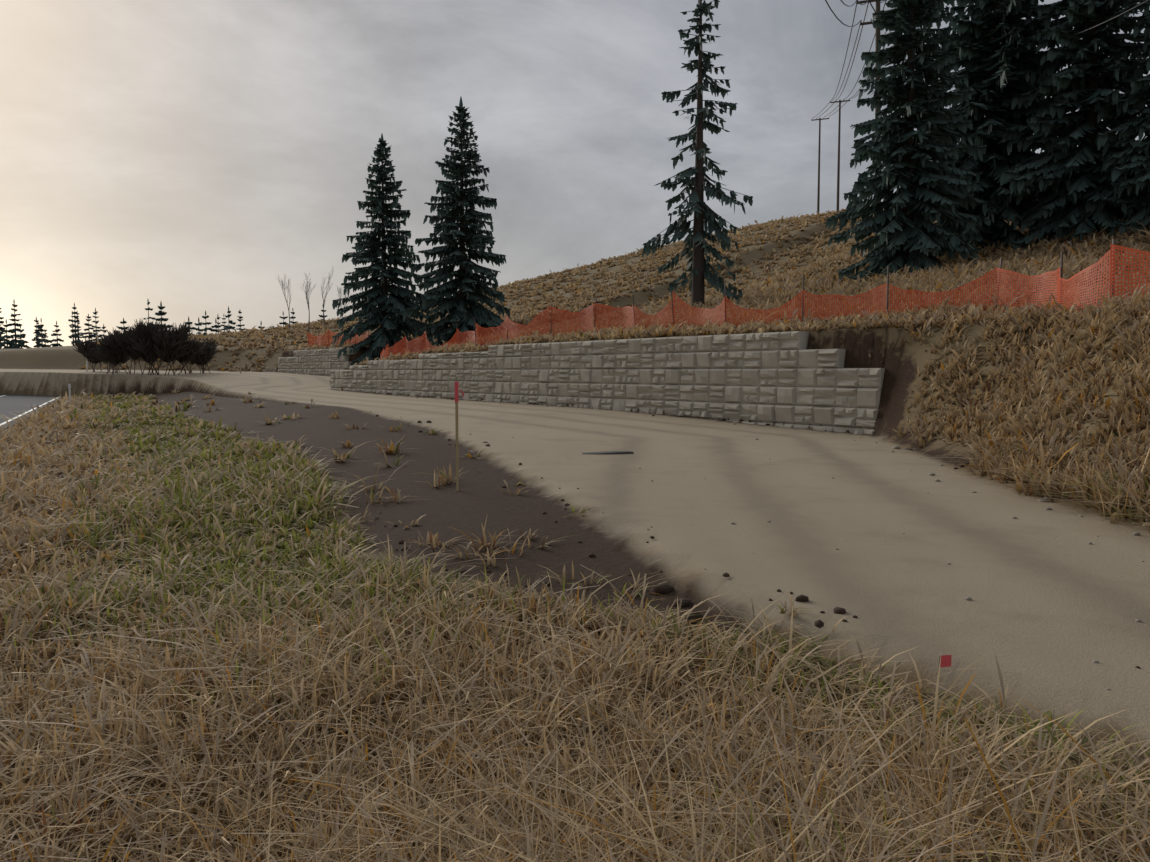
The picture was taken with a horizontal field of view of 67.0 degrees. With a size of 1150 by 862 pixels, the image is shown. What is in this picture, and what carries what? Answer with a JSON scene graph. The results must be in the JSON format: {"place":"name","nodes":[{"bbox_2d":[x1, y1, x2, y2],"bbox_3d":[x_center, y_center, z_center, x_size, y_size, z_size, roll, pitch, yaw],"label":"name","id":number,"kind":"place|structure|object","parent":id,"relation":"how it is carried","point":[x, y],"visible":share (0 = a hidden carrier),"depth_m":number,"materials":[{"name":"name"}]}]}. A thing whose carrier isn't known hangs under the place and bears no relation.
{"place":"outdoors","nodes":[
{"label":"outdoors","id":0,"kind":"place"},
{"bbox_2d":[0,395,64,429],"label":"road asphalt","id":1,"kind":"structure","parent":0,"point":[11,404],"depth_m":47.07,"materials":[{"name":"grey asphalt"}]},
{"bbox_2d":[0,395,59,425],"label":"road markings","id":2,"kind":"object","parent":1,"relation":"on","point":[26,412],"visible":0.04,"depth_m":40.01,"materials":[{"name":"paint"}]},
{"bbox_2d":[0,214,1149,861],"bbox_3d":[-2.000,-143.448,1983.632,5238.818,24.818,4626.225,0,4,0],"label":"terrain","id":3,"kind":"structure","parent":0,"point":[1052,608],"depth_m":9.65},
{"bbox_2d":[0,308,9,348],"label":"conifer","id":4,"kind":"object","parent":3,"relation":"on","point":[1,328],"depth_m":181.30,"materials":[{"name":"green plant"}]},
{"bbox_2d":[0,320,16,348],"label":"conifer","id":5,"kind":"object","parent":3,"relation":"on","point":[10,344],"depth_m":149.64,"materials":[{"name":"green plant"}]},
{"bbox_2d":[9,300,24,348],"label":"conifer","id":6,"kind":"object","parent":3,"relation":"on","point":[18,330],"depth_m":156.48,"materials":[{"name":"green plant"}]},
{"bbox_2d":[12,326,31,347],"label":"conifer","id":7,"kind":"object","parent":3,"relation":"on","point":[24,346],"depth_m":169.69,"materials":[{"name":"green plant"}]},
{"bbox_2d":[32,317,42,347],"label":"conifer","id":8,"kind":"object","parent":3,"relation":"on","point":[38,332],"depth_m":159.53,"materials":[{"name":"green plant"}]},
{"bbox_2d":[33,319,50,347],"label":"conifer","id":9,"kind":"object","parent":3,"relation":"on","point":[41,340],"depth_m":167.76,"materials":[{"name":"green plant"}]},
{"bbox_2d":[48,321,63,346],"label":"conifer","id":10,"kind":"object","parent":3,"relation":"on","point":[56,340],"depth_m":179.49,"materials":[{"name":"green plant"}]},
{"bbox_2d":[68,311,77,344],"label":"conifer","id":11,"kind":"object","parent":3,"relation":"on","point":[69,320],"depth_m":174.65,"materials":[{"name":"green plant"}]},
{"bbox_2d":[68,303,79,345],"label":"conifer","id":12,"kind":"object","parent":3,"relation":"on","point":[76,335],"depth_m":190.19,"materials":[{"name":"green plant"}]},
{"bbox_2d":[75,312,82,341],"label":"conifer","id":13,"kind":"object","parent":3,"relation":"on","point":[77,313],"depth_m":193.99,"materials":[{"name":"green plant"}]},
{"bbox_2d":[68,332,97,403],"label":"marker posts","id":14,"kind":"object","parent":3,"relation":"on","point":[69,386],"visible":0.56,"depth_m":46.72,"materials":[{"name":"white"}]},
{"bbox_2d":[81,314,96,343],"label":"conifer","id":15,"kind":"object","parent":3,"relation":"on","point":[90,333],"depth_m":189.45,"materials":[{"name":"green plant"}]},
{"bbox_2d":[90,308,101,340],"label":"conifer","id":16,"kind":"object","parent":3,"relation":"on","point":[98,328],"depth_m":196.13,"materials":[{"name":"green plant"}]},
{"bbox_2d":[99,324,107,339],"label":"conifer","id":17,"kind":"object","parent":3,"relation":"on","point":[104,331],"visible":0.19,"depth_m":199.41,"materials":[{"name":"green plant"}]},
{"bbox_2d":[116,317,127,333],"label":"conifer","id":18,"kind":"object","parent":3,"relation":"on","point":[123,322],"depth_m":149.43,"materials":[{"name":"green plant"}]},
{"bbox_2d":[82,339,209,374],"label":"willow shrub twigs","id":19,"kind":"object","parent":3,"relation":"on","point":[151,362],"visible":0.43,"depth_m":57.88,"materials":[{"name":"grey plant"}]},
{"bbox_2d":[71,318,218,364],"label":"willow shrubs","id":20,"kind":"object","parent":19,"relation":"attached to","point":[156,336],"visible":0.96,"depth_m":56.80,"materials":[{"name":"grey plant"}]},
{"bbox_2d":[143,300,155,324],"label":"conifer","id":21,"kind":"object","parent":3,"relation":"on","point":[151,309],"depth_m":169.32,"materials":[{"name":"green plant"}]},
{"bbox_2d":[155,302,171,328],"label":"conifer","id":22,"kind":"object","parent":3,"relation":"on","point":[160,307],"depth_m":119.48,"materials":[{"name":"green plant"}]},
{"bbox_2d":[193,317,205,335],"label":"conifer","id":23,"kind":"object","parent":3,"relation":"on","point":[198,329],"depth_m":144.55,"materials":[{"name":"green plant"}]},
{"bbox_2d":[200,310,211,333],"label":"conifer","id":24,"kind":"object","parent":3,"relation":"on","point":[205,317],"depth_m":149.43,"materials":[{"name":"green plant"}]},
{"bbox_2d":[189,356,241,372],"bbox_3d":[-26.026,-4.793,62.925,3.600,1.311,0.090,-1,4,-20],"label":"wooden barricade","id":25,"kind":"object","parent":3,"relation":"on","point":[240,358],"visible":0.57,"depth_m":63.14,"materials":[{"name":"beige wood"}]},
{"bbox_2d":[220,315,227,332],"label":"conifer","id":26,"kind":"object","parent":3,"relation":"on","point":[224,325],"depth_m":224.56,"materials":[{"name":"green plant"}]},
{"bbox_2d":[0,365,451,440],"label":"verge grass","id":27,"kind":"structure","parent":3,"relation":"on","point":[100,413],"depth_m":31.81,"materials":[{"name":"brown plant"}]},
{"bbox_2d":[223,306,235,332],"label":"conifer","id":28,"kind":"object","parent":3,"relation":"on","point":[230,322],"depth_m":149.39,"materials":[{"name":"green plant"}]},
{"bbox_2d":[236,310,244,330],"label":"conifer","id":29,"kind":"object","parent":3,"relation":"on","point":[240,320],"depth_m":198.17,"materials":[{"name":"green plant"}]},
{"bbox_2d":[279,312,287,326],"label":"conifer","id":30,"kind":"object","parent":3,"relation":"on","point":[280,323],"depth_m":176.15,"materials":[{"name":"green plant"}]},
{"bbox_2d":[290,309,296,324],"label":"conifer","id":31,"kind":"object","parent":3,"relation":"on","point":[292,317],"depth_m":196.94,"materials":[{"name":"green plant"}]},
{"bbox_2d":[318,310,326,321],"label":"conifer","id":32,"kind":"object","parent":3,"relation":"on","point":[322,316],"depth_m":171.90,"materials":[{"name":"green plant"}]},
{"bbox_2d":[455,402,458,490],"bbox_3d":[-1.620,0.149,11.938,0.038,1.650,0.012,0,4,0],"label":"survey stake","id":33,"kind":"object","parent":3,"relation":"on","point":[457,448],"visible":0.64,"depth_m":11.94,"materials":[{"name":"brown wood"}]},
{"bbox_2d":[455,382,464,401],"bbox_3d":[-1.577,-0.534,11.891,0.135,0.280,0.020,0,4,0],"label":"stake flagging","id":34,"kind":"object","parent":33,"relation":"attached to","point":[457,393],"visible":1,"depth_m":11.88,"materials":[{"name":"red"}]},
{"bbox_2d":[0,564,1149,861],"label":"verge grass","id":35,"kind":"structure","parent":3,"relation":"on","point":[646,792],"depth_m":4.03,"materials":[{"name":"brown plant"}]},
{"bbox_2d":[940,655,951,666],"bbox_3d":[1.835,1.139,4.302,0.070,0.065,0.030,0,4,0],"label":"pin flag","id":36,"kind":"object","parent":35,"relation":"on","point":[945,660],"visible":0.8,"depth_m":4.30,"materials":[{"name":"red plastic"}]},
{"bbox_2d":[0,410,1149,691],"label":"verge grass","id":37,"kind":"structure","parent":3,"relation":"on","point":[168,498],"depth_m":9.91,"materials":[{"name":"green plant"}]},
{"bbox_2d":[277,331,880,434],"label":"retaining wall","id":38,"kind":"structure","parent":3,"relation":"on","point":[545,365],"depth_m":25.46,"materials":[{"name":"grey concrete"}]},
{"bbox_2d":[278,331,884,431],"bbox_3d":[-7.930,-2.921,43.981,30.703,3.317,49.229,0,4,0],"label":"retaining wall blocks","id":39,"kind":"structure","parent":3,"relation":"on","point":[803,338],"depth_m":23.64,"materials":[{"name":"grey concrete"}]},
{"bbox_2d":[242,334,968,655],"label":"soil clods","id":40,"kind":"object","parent":3,"relation":"on","point":[662,588],"visible":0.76,"depth_m":6.64,"materials":[{"name":"brown soil"}]},
{"bbox_2d":[582,451,633,453],"bbox_3d":[0.560,0.387,15.366,0.949,0.037,0.267,-1,4,-15],"label":"plank","id":41,"kind":"object","parent":3,"relation":"on","point":[618,452],"visible":0.96,"depth_m":15.33,"materials":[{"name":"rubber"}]},
{"bbox_2d":[308,239,1114,356],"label":"fence posts","id":42,"kind":"object","parent":3,"relation":"on","point":[1061,264],"visible":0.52,"depth_m":24.41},
{"bbox_2d":[307,244,1149,359],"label":"safety fence","id":43,"kind":"object","parent":3,"relation":"on","point":[540,323],"visible":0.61,"depth_m":23.41,"materials":[{"name":"orange plastic"}]},
{"bbox_2d":[464,406,1143,689],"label":"gravel stones","id":44,"kind":"object","parent":3,"relation":"on","point":[1093,661],"visible":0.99,"depth_m":5.89,"materials":[{"name":"grey stone"}]},
{"bbox_2d":[811,0,883,246],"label":"utility poles","id":45,"kind":"object","parent":3,"relation":"on","point":[877,33],"visible":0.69,"depth_m":100.21,"materials":[{"name":"brown wood"}]},
{"bbox_2d":[813,0,1149,117],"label":"power lines","id":46,"kind":"object","parent":45,"relation":"attached to","point":[889,32],"visible":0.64,"depth_m":53.66,"materials":[{"name":"grey metal"}]},
{"bbox_2d":[875,400,1149,544],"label":"rocks","id":47,"kind":"object","parent":3,"relation":"on","point":[1045,499],"visible":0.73,"depth_m":10.17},
{"bbox_2d":[0,0,1149,347],"label":"sky","id":48,"kind":"structure","parent":0,"point":[187,156],"materials":[{"name":"grey"}]},
{"bbox_2d":[94,204,1149,370],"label":"hill grass","id":49,"kind":"structure","parent":0,"point":[834,255],"depth_m":73.84,"materials":[{"name":"brown plant"}]},
{"bbox_2d":[185,316,194,333],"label":"conifer","id":50,"kind":"object","parent":49,"relation":"on","point":[191,328],"depth_m":139.48,"materials":[{"name":"green plant"}]},
{"bbox_2d":[210,319,220,334],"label":"conifer","id":51,"kind":"object","parent":49,"relation":"on","point":[215,330],"depth_m":149.53,"materials":[{"name":"green plant"}]},
{"bbox_2d":[278,268,352,331],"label":"bare trees","id":52,"kind":"object","parent":49,"relation":"on","point":[306,293],"visible":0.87,"depth_m":89.86,"materials":[{"name":"grey plant"}]},
{"bbox_2d":[332,133,433,368],"bbox_3d":[-12.541,-11.356,56.557,6.902,15.761,6.688,0,4,0],"label":"spruce","id":53,"kind":"object","parent":49,"relation":"on","point":[395,311],"depth_m":56.08,"materials":[{"name":"green plant"}]},
{"bbox_2d":[403,96,514,346],"bbox_3d":[-7.090,-12.264,54.795,7.213,17.126,6.733,0,4,0],"label":"spruce","id":54,"kind":"object","parent":49,"relation":"on","point":[463,317],"depth_m":54.05,"materials":[{"name":"green plant"}]},
{"bbox_2d":[825,0,990,280],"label":"spruce","id":55,"kind":"object","parent":49,"relation":"on","point":[865,211],"depth_m":39.88,"materials":[{"name":"green plant"}]},
{"bbox_2d":[898,0,1082,253],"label":"spruce","id":56,"kind":"object","parent":49,"relation":"on","point":[1005,66],"depth_m":42.09,"materials":[{"name":"green plant"}]},
{"bbox_2d":[990,0,1149,248],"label":"spruce","id":57,"kind":"object","parent":49,"relation":"on","point":[1065,127],"depth_m":38.88,"materials":[{"name":"green plant"}]},
{"bbox_2d":[1085,1,1149,235],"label":"spruce","id":58,"kind":"object","parent":49,"relation":"on","point":[1135,184],"depth_m":37.19,"materials":[{"name":"green plant"}]},
{"bbox_2d":[418,229,1149,523],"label":"grassy embankment","id":59,"kind":"structure","parent":0,"point":[1039,424],"depth_m":16.30,"materials":[{"name":"brown plant"}]},
{"bbox_2d":[642,0,752,306],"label":"sparse spruce","id":60,"kind":"object","parent":59,"relation":"on","point":[679,226],"depth_m":38.46,"materials":[{"name":"green plant"}]}
]}

